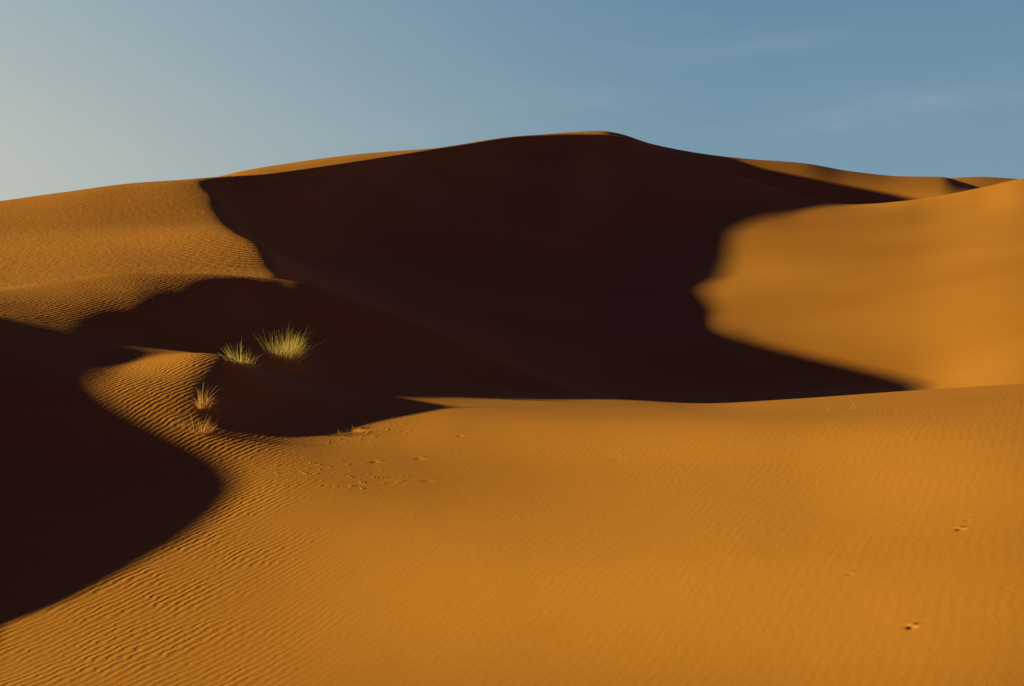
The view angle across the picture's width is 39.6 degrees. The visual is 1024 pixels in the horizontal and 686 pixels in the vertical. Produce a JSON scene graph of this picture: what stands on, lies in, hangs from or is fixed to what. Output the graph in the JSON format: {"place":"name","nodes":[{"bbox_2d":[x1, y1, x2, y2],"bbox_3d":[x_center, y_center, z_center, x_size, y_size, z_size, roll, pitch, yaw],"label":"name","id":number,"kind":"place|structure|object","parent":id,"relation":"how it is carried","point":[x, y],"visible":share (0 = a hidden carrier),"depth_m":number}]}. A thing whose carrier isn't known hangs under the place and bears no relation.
{"place":"outdoors","nodes":[
{"label":"outdoors","id":0,"kind":"place"},
{"bbox_2d":[0,131,1023,685],"bbox_3d":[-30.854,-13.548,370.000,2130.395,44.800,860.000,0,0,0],"label":"sand dunes","id":1,"kind":"structure","parent":0,"point":[574,393],"depth_m":20.93},
{"bbox_2d":[170,417,202,431],"bbox_3d":[-4.846,1.183,21.012,0.534,0.250,0.424,0,0,40],"label":"desert grass tuft","id":2,"kind":"object","parent":1,"relation":"on","point":[184,424],"visible":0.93,"depth_m":21.03},
{"bbox_2d":[188,385,218,408],"bbox_3d":[-4.727,0.843,22.009,0.598,0.502,0.882,0,0,0],"label":"desert grass tuft","id":3,"kind":"object","parent":1,"relation":"on","point":[202,404],"visible":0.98,"depth_m":21.88},
{"bbox_2d":[186,413,221,434],"bbox_3d":[-4.559,1.218,21.004,0.636,0.454,0.634,0,0,-28],"label":"desert grass tuft","id":4,"kind":"object","parent":1,"relation":"on","point":[201,429],"visible":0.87,"depth_m":20.95},
{"bbox_2d":[221,345,238,359],"bbox_3d":[-4.987,0.158,24.875,0.329,0.368,0.367,0,0,-37],"label":"desert grass tuft","id":5,"kind":"object","parent":1,"relation":"on","point":[229,354],"visible":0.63,"depth_m":24.81},
{"bbox_2d":[215,340,260,369],"bbox_3d":[-4.716,0.194,24.494,0.695,0.583,0.714,0,0,24],"label":"desert grass tuft","id":6,"kind":"object","parent":1,"relation":"on","point":[252,367],"visible":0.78,"depth_m":24.54},
{"bbox_2d":[253,327,311,365],"bbox_3d":[-4.545,0.013,29.076,1.487,0.913,1.490,0,0,0],"label":"desert grass tuft","id":7,"kind":"object","parent":1,"relation":"on","point":[291,357],"visible":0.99,"depth_m":28.89},
{"bbox_2d":[0,0,1023,200],"label":"sky","id":8,"kind":"structure","parent":0,"point":[94,93]}
]}

